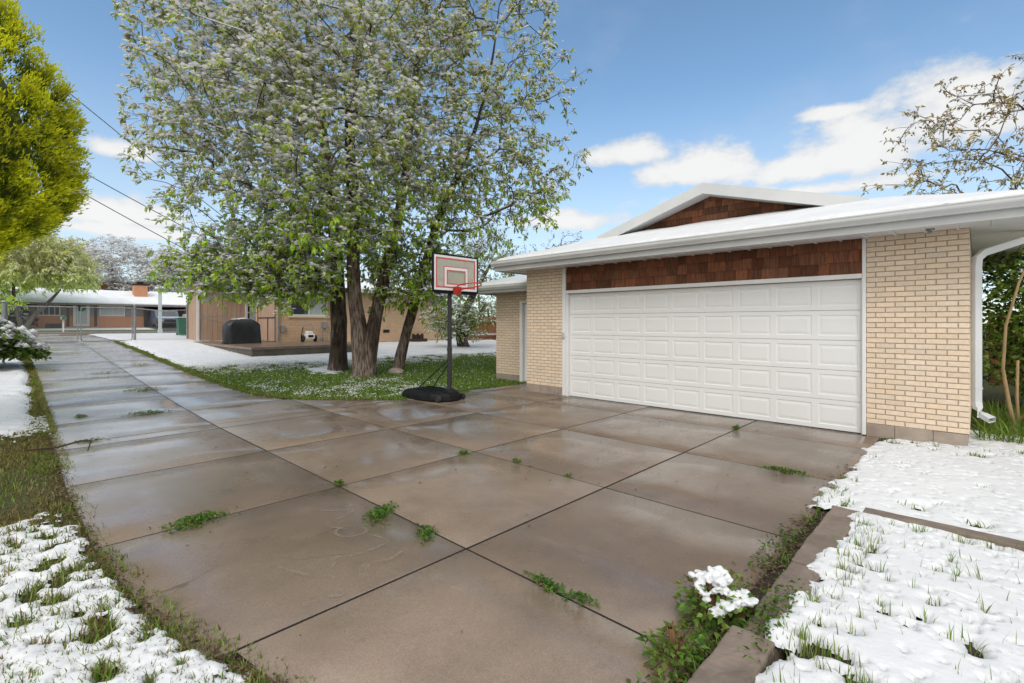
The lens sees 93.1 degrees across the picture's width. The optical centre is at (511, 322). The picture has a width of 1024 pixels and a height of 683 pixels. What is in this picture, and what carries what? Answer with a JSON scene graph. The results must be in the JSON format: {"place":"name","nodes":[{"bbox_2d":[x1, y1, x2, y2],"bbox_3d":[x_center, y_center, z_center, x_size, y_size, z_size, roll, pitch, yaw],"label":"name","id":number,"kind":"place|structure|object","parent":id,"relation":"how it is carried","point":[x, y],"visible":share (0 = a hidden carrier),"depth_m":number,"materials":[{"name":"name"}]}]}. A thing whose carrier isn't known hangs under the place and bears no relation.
{"place":"outdoors","nodes":[
{"label":"outdoors","id":0,"kind":"place"},
{"bbox_2d":[40,332,176,333],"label":"street","id":1,"kind":"structure","parent":0,"point":[99,333],"depth_m":36.59,"materials":[{"name":"grey asphalt"}]},
{"bbox_2d":[55,81,226,219],"bbox_3d":[-15.511,-7.545,19.252,9.366,7.195,0.028,0,0,-44],"label":"overhead cable","id":2,"kind":"object","parent":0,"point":[138,149],"visible":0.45,"depth_m":19.55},
{"bbox_2d":[84,172,209,240],"bbox_3d":[-15.511,-5.255,19.252,9.361,4.818,0.028,0,0,-44],"label":"overhead cable","id":3,"kind":"object","parent":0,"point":[139,203],"visible":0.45,"depth_m":19.56,"materials":[{"name":"black rubber"}]},
{"bbox_2d":[159,347,526,399],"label":"lawn grass","id":4,"kind":"structure","parent":0,"point":[459,381],"depth_m":12.42,"materials":[{"name":"green plant"}]},
{"bbox_2d":[176,348,511,396],"bbox_3d":[-3.284,1.309,15.220,9.241,0.372,10.622,0,0,44],"label":"lawn dusting","id":5,"kind":"object","parent":4,"relation":"on","point":[313,361],"visible":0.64,"depth_m":14.37,"materials":[{"name":"snow"},{"name":"grass"}]},
{"bbox_2d":[32,335,879,682],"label":"driveway","id":6,"kind":"structure","parent":0,"point":[458,617],"depth_m":3.88,"materials":[{"name":"brown concrete"}]},
{"bbox_2d":[37,369,64,371],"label":"weed","id":7,"kind":"object","parent":6,"relation":"on","point":[47,370],"visible":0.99,"depth_m":12.13,"materials":[{"name":"green plant"}]},
{"bbox_2d":[24,440,91,450],"bbox_3d":[-5.329,1.447,5.744,0.758,0.110,0.155,0,0,0],"label":"bent twig","id":8,"kind":"object","parent":6,"relation":"on","point":[59,446],"visible":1,"depth_m":5.72,"materials":[{"name":"brown wood"}]},
{"bbox_2d":[75,414,88,417],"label":"weed","id":9,"kind":"object","parent":6,"relation":"on","point":[80,415],"visible":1,"depth_m":7.51,"materials":[{"name":"green plant"}]},
{"bbox_2d":[58,437,117,445],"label":"weed","id":10,"kind":"object","parent":6,"relation":"on","point":[96,439],"visible":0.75,"depth_m":6.12,"materials":[{"name":"green plant"}]},
{"bbox_2d":[120,363,156,365],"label":"weed","id":11,"kind":"object","parent":6,"relation":"on","point":[138,365],"visible":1,"depth_m":13.63,"materials":[{"name":"green plant"}]},
{"bbox_2d":[123,387,167,391],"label":"weed","id":12,"kind":"object","parent":6,"relation":"on","point":[140,389],"visible":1,"depth_m":9.96,"materials":[{"name":"green plant"}]},
{"bbox_2d":[120,409,179,416],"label":"weed","id":13,"kind":"object","parent":6,"relation":"on","point":[148,412],"visible":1,"depth_m":7.83,"materials":[{"name":"green plant"}]},
{"bbox_2d":[149,505,240,533],"bbox_3d":[-2.378,1.484,3.679,0.345,0.080,0.612,0,0,44],"label":"weed","id":14,"kind":"object","parent":6,"relation":"on","point":[196,519],"visible":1,"depth_m":3.64,"materials":[{"name":"green plant"}]},
{"bbox_2d":[332,479,345,485],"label":"weed","id":15,"kind":"object","parent":6,"relation":"on","point":[340,481],"visible":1,"depth_m":4.53,"materials":[{"name":"green plant"}]},
{"bbox_2d":[361,500,403,526],"bbox_3d":[-1.010,1.490,3.838,0.330,0.069,0.464,0,0,-11],"label":"weed","id":16,"kind":"object","parent":6,"relation":"on","point":[377,512],"visible":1,"depth_m":3.81,"materials":[{"name":"green plant"}]},
{"bbox_2d":[415,522,438,543],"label":"weed","id":17,"kind":"object","parent":6,"relation":"on","point":[425,531],"visible":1,"depth_m":3.46,"materials":[{"name":"green plant"}]},
{"bbox_2d":[402,252,481,402],"bbox_3d":[-1.329,0.104,9.560,1.953,2.820,1.120,0,0,44],"label":"basketball hoop","id":18,"kind":"object","parent":6,"relation":"on","point":[454,274],"visible":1,"depth_m":9.40,"materials":[{"name":"black plastic"}]},
{"bbox_2d":[35,397,856,682],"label":"leaf litter","id":19,"kind":"object","parent":6,"relation":"on","point":[147,603],"visible":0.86,"depth_m":2.97,"materials":[{"name":"plant"}]},
{"bbox_2d":[457,449,471,454],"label":"weed","id":20,"kind":"object","parent":6,"relation":"on","point":[465,452],"visible":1,"depth_m":5.59,"materials":[{"name":"green plant"}]},
{"bbox_2d":[522,570,574,601],"bbox_3d":[0.212,1.491,2.784,0.436,0.066,0.136,0,0,44],"label":"weed","id":21,"kind":"object","parent":6,"relation":"on","point":[549,585],"visible":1,"depth_m":2.75,"materials":[{"name":"green plant"}]},
{"bbox_2d":[569,588,599,606],"bbox_3d":[0.394,1.492,2.634,0.183,0.062,0.119,0,0,16],"label":"weed","id":22,"kind":"object","parent":6,"relation":"on","point":[578,594],"visible":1,"depth_m":2.63,"materials":[{"name":"green plant"}]},
{"bbox_2d":[626,514,817,682],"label":"undergrowth","id":23,"kind":"object","parent":6,"relation":"on","point":[743,621],"visible":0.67,"depth_m":2.39,"materials":[{"name":"green plant"}]},
{"bbox_2d":[750,464,834,480],"bbox_3d":[2.803,1.486,4.877,0.770,0.076,0.123,0,0,44],"label":"weed","id":24,"kind":"object","parent":6,"relation":"on","point":[782,468],"visible":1,"depth_m":4.90,"materials":[{"name":"green plant"}]},
{"bbox_2d":[0,321,1023,682],"bbox_3d":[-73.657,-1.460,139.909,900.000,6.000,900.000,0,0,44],"label":"ground","id":25,"kind":"structure","parent":0,"point":[992,393],"depth_m":4.71,"materials":[{"name":"soil"}]},
{"bbox_2d":[1,300,6,318],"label":"fence post","id":26,"kind":"object","parent":25,"relation":"on","point":[4,309],"visible":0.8,"depth_m":18.61,"materials":[{"name":"metal"}]},
{"bbox_2d":[7,305,78,342],"bbox_3d":[-18.768,0.057,19.439,0.048,1.474,2.088,0,0,44],"label":"gate leaf","id":27,"kind":"object","parent":26,"relation":"attached to","point":[57,341],"visible":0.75,"depth_m":19.60,"materials":[{"name":"metal"}]},
{"bbox_2d":[0,357,35,436],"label":"snow","id":28,"kind":"structure","parent":25,"relation":"on","point":[13,411],"depth_m":8.69,"materials":[{"name":"white snow"}]},
{"bbox_2d":[0,304,39,326],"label":"red leaf shrub","id":29,"kind":"object","parent":25,"relation":"on","point":[24,314],"visible":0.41,"depth_m":40.71,"materials":[{"name":"grey plant"}]},
{"bbox_2d":[1,416,50,442],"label":"verge dusting","id":30,"kind":"object","parent":25,"relation":"on","point":[43,423],"visible":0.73,"depth_m":6.80,"materials":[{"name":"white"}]},
{"bbox_2d":[0,316,52,363],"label":"snowy shrub","id":31,"kind":"object","parent":25,"relation":"on","point":[20,343],"visible":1,"depth_m":12.15,"materials":[{"name":"green plant"}]},
{"bbox_2d":[0,358,56,440],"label":"strip grass","id":32,"kind":"structure","parent":25,"relation":"on","point":[36,394],"depth_m":8.69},
{"bbox_2d":[0,0,94,261],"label":"cypress tree","id":33,"kind":"object","parent":25,"relation":"on","point":[24,213],"visible":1,"depth_m":6.29,"materials":[{"name":"green plant"}]},
{"bbox_2d":[0,232,104,328],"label":"tree","id":34,"kind":"object","parent":25,"relation":"on","point":[38,264],"visible":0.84,"depth_m":39.68,"materials":[{"name":"green plant"}]},
{"bbox_2d":[3,239,101,288],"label":"tree","id":35,"kind":"object","parent":25,"relation":"on","point":[47,282],"visible":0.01,"depth_m":65.93,"materials":[{"name":"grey plant"}]},
{"bbox_2d":[0,281,186,328],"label":"ranch house","id":36,"kind":"structure","parent":25,"relation":"on","point":[139,295],"depth_m":46.17,"materials":[{"name":"orange brick"}]},
{"bbox_2d":[37,305,59,315],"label":"window","id":37,"kind":"structure","parent":36,"relation":"in","point":[56,310],"depth_m":43.50,"materials":[{"name":"grey glass"}]},
{"bbox_2d":[73,305,89,325],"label":"front door","id":38,"kind":"structure","parent":36,"relation":"in","point":[87,315],"depth_m":44.93,"materials":[{"name":"white paint"}]},
{"bbox_2d":[90,306,132,315],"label":"window","id":39,"kind":"structure","parent":36,"relation":"in","point":[110,313],"depth_m":46.60,"materials":[{"name":"grey glass"}]},
{"bbox_2d":[145,315,155,326],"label":"covered heap","id":40,"kind":"object","parent":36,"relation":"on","point":[147,324],"visible":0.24,"depth_m":48.44,"materials":[{"name":"black plastic"}]},
{"bbox_2d":[28,329,176,331],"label":"verge","id":41,"kind":"structure","parent":25,"relation":"on","point":[96,330],"depth_m":40.25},
{"bbox_2d":[61,316,65,331],"bbox_3d":[-35.100,0.102,37.941,0.570,1.360,0.280,0,0,44],"label":"mailbox","id":42,"kind":"object","parent":41,"relation":"on","point":[64,317],"visible":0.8,"depth_m":37.88,"materials":[{"name":"white paint"}]},
{"bbox_2d":[58,234,175,291],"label":"tree","id":43,"kind":"object","parent":25,"relation":"on","point":[112,269],"visible":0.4,"depth_m":64.42,"materials":[{"name":"grey plant"}]},
{"bbox_2d":[79,279,154,290],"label":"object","id":44,"kind":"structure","parent":25,"relation":"on","point":[103,286],"depth_m":68.12,"materials":[{"name":"grey plant"}]},
{"bbox_2d":[0,512,249,682],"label":"corner snow","id":45,"kind":"structure","parent":25,"relation":"on","point":[17,649],"depth_m":2.33,"materials":[{"name":"white snow"}]},
{"bbox_2d":[0,519,292,682],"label":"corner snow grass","id":46,"kind":"structure","parent":45,"relation":"on","point":[35,587],"depth_m":2.61,"materials":[{"name":"green plant"}]},
{"bbox_2d":[133,304,135,339],"bbox_3d":[-16.754,0.092,21.539,0.120,1.875,0.114,0,0,44],"label":"fence post","id":47,"kind":"object","parent":25,"relation":"on","point":[134,321],"visible":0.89,"depth_m":21.50,"materials":[{"name":"metal"}]},
{"bbox_2d":[76,307,132,341],"bbox_3d":[-17.444,0.058,20.819,0.100,1.473,1.864,0,0,44],"label":"gate leaf","id":48,"kind":"object","parent":47,"relation":"attached to","point":[81,324],"visible":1,"depth_m":20.73,"materials":[{"name":"metal"}]},
{"bbox_2d":[136,308,185,339],"bbox_3d":[-16.062,0.051,22.260,0.040,1.442,1.904,0,0,44],"label":"chain link fence","id":49,"kind":"object","parent":47,"relation":"attached to","point":[159,324],"visible":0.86,"depth_m":22.18,"materials":[{"name":"metal"}]},
{"bbox_2d":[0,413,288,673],"bbox_3d":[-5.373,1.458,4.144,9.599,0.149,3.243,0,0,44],"label":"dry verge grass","id":50,"kind":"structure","parent":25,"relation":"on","point":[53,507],"depth_m":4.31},
{"bbox_2d":[0,404,314,682],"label":"verge grass","id":51,"kind":"structure","parent":25,"relation":"on","point":[28,470],"depth_m":2.54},
{"bbox_2d":[154,286,165,332],"bbox_3d":[-23.633,-0.854,32.569,0.620,3.230,0.590,0,0,44],"label":"yard post","id":52,"kind":"object","parent":25,"relation":"on","point":[160,313],"visible":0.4,"depth_m":32.49,"materials":[{"name":"white metal"}]},
{"bbox_2d":[150,310,178,327],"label":"pickup truck","id":53,"kind":"object","parent":25,"relation":"on","point":[172,320],"visible":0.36,"depth_m":47.03,"materials":[{"name":"grey paint"}]},
{"bbox_2d":[157,327,176,329],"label":"neighbour drive","id":54,"kind":"structure","parent":25,"relation":"on","point":[170,328],"depth_m":45.26,"materials":[{"name":"concrete"}]},
{"bbox_2d":[149,291,187,302],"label":"neighbour house","id":55,"kind":"structure","parent":25,"relation":"on","point":[175,295],"depth_m":62.57,"materials":[{"name":"white brick"}]},
{"bbox_2d":[144,243,215,292],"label":"tree","id":56,"kind":"object","parent":25,"relation":"on","point":[164,281],"visible":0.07,"depth_m":65.62,"materials":[{"name":"grey plant"}]},
{"bbox_2d":[175,317,185,334],"bbox_3d":[-18.954,0.206,27.944,0.703,1.100,0.660,0,0,44],"label":"wheelie bin","id":57,"kind":"object","parent":25,"relation":"on","point":[182,319],"visible":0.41,"depth_m":27.69,"materials":[{"name":"green plastic"}]},
{"bbox_2d":[186,304,187,338],"bbox_3d":[-15.383,0.052,22.968,0.084,1.955,0.080,0,0,44],"label":"fence post","id":58,"kind":"object","parent":25,"relation":"on","point":[186,321],"visible":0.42,"depth_m":22.94,"materials":[{"name":"metal"}]},
{"bbox_2d":[27,325,455,329],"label":"yard snow","id":59,"kind":"structure","parent":25,"relation":"on","point":[138,328],"depth_m":43.13,"materials":[{"name":"white snow"}]},
{"bbox_2d":[36,328,455,334],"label":"street kerb","id":60,"kind":"structure","parent":25,"relation":"on","point":[108,332],"depth_m":38.74,"materials":[{"name":"concrete"}]},
{"bbox_2d":[115,341,383,399],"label":"edge grass","id":61,"kind":"structure","parent":25,"relation":"on","point":[209,379],"depth_m":10.85,"materials":[{"name":"green plant"}]},
{"bbox_2d":[91,333,453,341],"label":"front yard snow","id":62,"kind":"structure","parent":25,"relation":"on","point":[141,336],"depth_m":25.35,"materials":[{"name":"white snow"}]},
{"bbox_2d":[196,340,351,356],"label":"patio slab","id":63,"kind":"structure","parent":25,"relation":"on","point":[269,348],"depth_m":17.68,"materials":[{"name":"concrete"}]},
{"bbox_2d":[200,312,224,340],"bbox_3d":[-13.677,0.155,22.147,0.035,1.330,1.004,0,0,44],"label":"swing rail","id":64,"kind":"object","parent":63,"relation":"on","point":[203,318],"visible":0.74,"depth_m":22.14,"materials":[{"name":"grey metal"}]},
{"bbox_2d":[222,318,260,343],"bbox_3d":[-10.793,0.312,19.384,0.646,1.051,1.423,0,0,44],"label":"covered grill","id":65,"kind":"object","parent":63,"relation":"on","point":[241,331],"visible":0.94,"depth_m":19.11,"materials":[{"name":"black fabric"}]},
{"bbox_2d":[301,324,316,341],"bbox_3d":[-8.878,0.422,21.158,0.345,0.795,0.668,0,0,44],"label":"lawn mower","id":66,"kind":"object","parent":63,"relation":"on","point":[308,335],"visible":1,"depth_m":21.07,"materials":[{"name":"white paint"}]},
{"bbox_2d":[145,0,425,371],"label":"tree","id":67,"kind":"object","parent":25,"relation":"on","point":[338,359],"visible":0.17,"depth_m":13.34,"materials":[{"name":"green plant"}]},
{"bbox_2d":[121,336,495,373],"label":"lawn snow","id":68,"kind":"structure","parent":25,"relation":"on","point":[176,350],"depth_m":18.27,"materials":[{"name":"white snow"}]},
{"bbox_2d":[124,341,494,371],"bbox_3d":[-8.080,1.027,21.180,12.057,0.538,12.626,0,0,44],"label":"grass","id":69,"kind":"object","parent":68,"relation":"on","point":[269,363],"visible":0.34,"depth_m":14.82,"materials":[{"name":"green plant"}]},
{"bbox_2d":[110,0,522,377],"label":"tree","id":70,"kind":"object","parent":25,"relation":"on","point":[293,281],"visible":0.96,"depth_m":11.54,"materials":[{"name":"green plant"}]},
{"bbox_2d":[183,269,456,341],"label":"house","id":71,"kind":"structure","parent":25,"relation":"on","point":[280,328],"depth_m":22.44,"materials":[{"name":"beige brick"}]},
{"bbox_2d":[88,196,185,249],"bbox_3d":[-15.511,-4.420,19.252,9.362,5.148,0.028,0,0,-44],"label":"overhead cable","id":72,"kind":"object","parent":71,"relation":"attached to","point":[132,220],"visible":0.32,"depth_m":19.45,"materials":[{"name":"black rubber"}]},
{"bbox_2d":[257,295,276,340],"bbox_3d":[-11.053,-0.225,21.856,2.270,2.050,0.070,0,0,44],"label":"screen door","id":73,"kind":"structure","parent":71,"relation":"in","point":[267,320],"depth_m":21.67,"materials":[{"name":"beige wood"}]},
{"bbox_2d":[288,296,329,317],"bbox_3d":[-9.139,-0.780,21.829,0.150,1.080,1.860,0,0,44],"label":"window","id":74,"kind":"structure","parent":71,"relation":"in","point":[299,312],"depth_m":21.82,"materials":[{"name":"glass"}]},
{"bbox_2d":[237,269,433,292],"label":"house roof snow","id":75,"kind":"structure","parent":71,"relation":"on","point":[363,284],"depth_m":25.64,"materials":[{"name":"white snow"}]},
{"bbox_2d":[388,368,403,374],"bbox_3d":[-3.296,1.360,13.762,0.602,0.160,0.359,0,0,44],"label":"stone","id":76,"kind":"object","parent":25,"relation":"on","point":[397,371],"visible":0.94,"depth_m":13.59,"materials":[{"name":"stone"}]},
{"bbox_2d":[409,333,426,341],"bbox_3d":[-4.957,0.794,25.605,0.400,0.493,0.900,0,0,44],"label":"firewood heap","id":77,"kind":"object","parent":25,"relation":"on","point":[418,338],"visible":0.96,"depth_m":25.48,"materials":[{"name":"brown wood"}]},
{"bbox_2d":[419,216,523,346],"bbox_3d":[-1.790,-1.921,23.435,5.123,6.575,4.341,0,0,6],"label":"tree","id":78,"kind":"object","parent":25,"relation":"on","point":[463,331],"visible":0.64,"depth_m":22.81,"materials":[{"name":"green plant"}]},
{"bbox_2d":[456,314,495,339],"bbox_3d":[1.605,0.370,32.018,0.115,1.740,13.640,0,0,44],"label":"wooden fence","id":79,"kind":"object","parent":25,"relation":"on","point":[491,331],"visible":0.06,"depth_m":28.78,"materials":[{"name":"brown wood"}]},
{"bbox_2d":[360,0,592,370],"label":"tree","id":80,"kind":"object","parent":25,"relation":"on","point":[417,284],"visible":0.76,"depth_m":13.13,"materials":[{"name":"green plant"}]},
{"bbox_2d":[519,229,581,253],"bbox_3d":[2.523,-1.712,24.866,4.606,6.332,4.008,0,0,44],"label":"tree","id":81,"kind":"object","parent":25,"relation":"on","point":[554,244],"visible":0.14,"depth_m":24.72,"materials":[{"name":"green plant"}]},
{"bbox_2d":[635,620,709,680],"bbox_3d":[0.741,1.461,2.207,0.306,0.203,0.402,0,0,44],"label":"weed plant","id":82,"kind":"object","parent":25,"relation":"in","point":[672,640],"visible":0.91,"depth_m":2.19,"materials":[{"name":"green plant"}]},
{"bbox_2d":[671,565,758,638],"bbox_3d":[1.034,1.421,2.489,0.386,0.295,0.513,0,0,44],"label":"snowy shrub","id":83,"kind":"object","parent":25,"relation":"on","point":[718,579],"visible":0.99,"depth_m":2.44,"materials":[{"name":"green plant"}]},
{"bbox_2d":[477,183,1023,445],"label":"garage","id":84,"kind":"structure","parent":25,"relation":"on","point":[870,324],"depth_m":7.39,"materials":[{"name":"brick"}]},
{"bbox_2d":[478,275,526,285],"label":"wing roof snow","id":85,"kind":"structure","parent":84,"relation":"on","point":[517,279],"depth_m":12.43,"materials":[{"name":"white snow"}]},
{"bbox_2d":[525,303,526,381],"bbox_3d":[0.641,0.500,12.154,0.860,2.000,0.048,0,0,44],"label":"side door","id":86,"kind":"structure","parent":84,"relation":"in","point":[525,303],"depth_m":12.42,"materials":[{"name":"white paint"}]},
{"bbox_2d":[570,279,860,433],"bbox_3d":[3.018,0.465,8.392,4.980,2.150,0.068,0,0,44],"label":"garage door","id":87,"kind":"structure","parent":84,"relation":"in","point":[785,353],"depth_m":7.86,"materials":[{"name":"white metal"}]},
{"bbox_2d":[496,189,1023,260],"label":"garage roof snow","id":88,"kind":"structure","parent":84,"relation":"on","point":[877,205],"depth_m":7.30,"materials":[{"name":"white snow"}]},
{"bbox_2d":[687,505,858,682],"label":"edging kerb","id":89,"kind":"structure","parent":25,"relation":"on","point":[725,661],"depth_m":2.27,"materials":[{"name":"concrete"}]},
{"bbox_2d":[674,438,889,682],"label":"edge soil","id":90,"kind":"structure","parent":25,"relation":"on","point":[758,595],"depth_m":2.95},
{"bbox_2d":[640,484,847,682],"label":"kerb grass","id":91,"kind":"structure","parent":90,"relation":"on","point":[719,640],"depth_m":2.30,"materials":[{"name":"green plant"}]},
{"bbox_2d":[751,514,1023,682],"bbox_3d":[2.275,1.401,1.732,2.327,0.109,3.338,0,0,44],"label":"bed grass","id":92,"kind":"structure","parent":25,"relation":"on","point":[800,636],"depth_m":2.40,"materials":[{"name":"green plant"}]},
{"bbox_2d":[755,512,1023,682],"bbox_3d":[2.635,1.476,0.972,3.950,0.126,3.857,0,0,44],"label":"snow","id":93,"kind":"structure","parent":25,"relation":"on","point":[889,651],"depth_m":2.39,"materials":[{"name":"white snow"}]},
{"bbox_2d":[809,430,1023,540],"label":"yard snow","id":94,"kind":"structure","parent":25,"relation":"on","point":[927,478],"depth_m":4.44,"materials":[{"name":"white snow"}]},
{"bbox_2d":[860,54,1023,196],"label":"tree","id":95,"kind":"object","parent":25,"relation":"on","point":[1010,102],"visible":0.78,"depth_m":10.69,"materials":[{"name":"white plant"}]},
{"bbox_2d":[863,507,1023,551],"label":"cross kerb","id":96,"kind":"structure","parent":25,"relation":"on","point":[1010,542],"depth_m":3.30,"materials":[{"name":"concrete"}]},
{"bbox_2d":[970,396,1023,444],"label":"corner grass","id":97,"kind":"structure","parent":25,"relation":"on","point":[1002,425],"depth_m":6.55,"materials":[{"name":"green plant"}]},
{"bbox_2d":[972,247,1023,398],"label":"hedge shrub","id":98,"kind":"object","parent":25,"relation":"on","point":[996,277],"visible":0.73,"depth_m":7.99,"materials":[{"name":"green plant"}]},
{"bbox_2d":[988,311,1023,384],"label":"board fence","id":99,"kind":"object","parent":25,"relation":"on","point":[993,361],"visible":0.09,"depth_m":12.37,"materials":[{"name":"brown wood"}]},
{"bbox_2d":[1001,269,1023,426],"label":"pale vine","id":100,"kind":"object","parent":25,"relation":"on","point":[1008,399],"visible":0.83,"depth_m":6.76,"materials":[{"name":"beige plant"}]},
{"bbox_2d":[0,0,1023,323],"label":"sky","id":101,"kind":"structure","parent":0,"point":[678,96],"materials":[{"name":"blue"}]}
]}

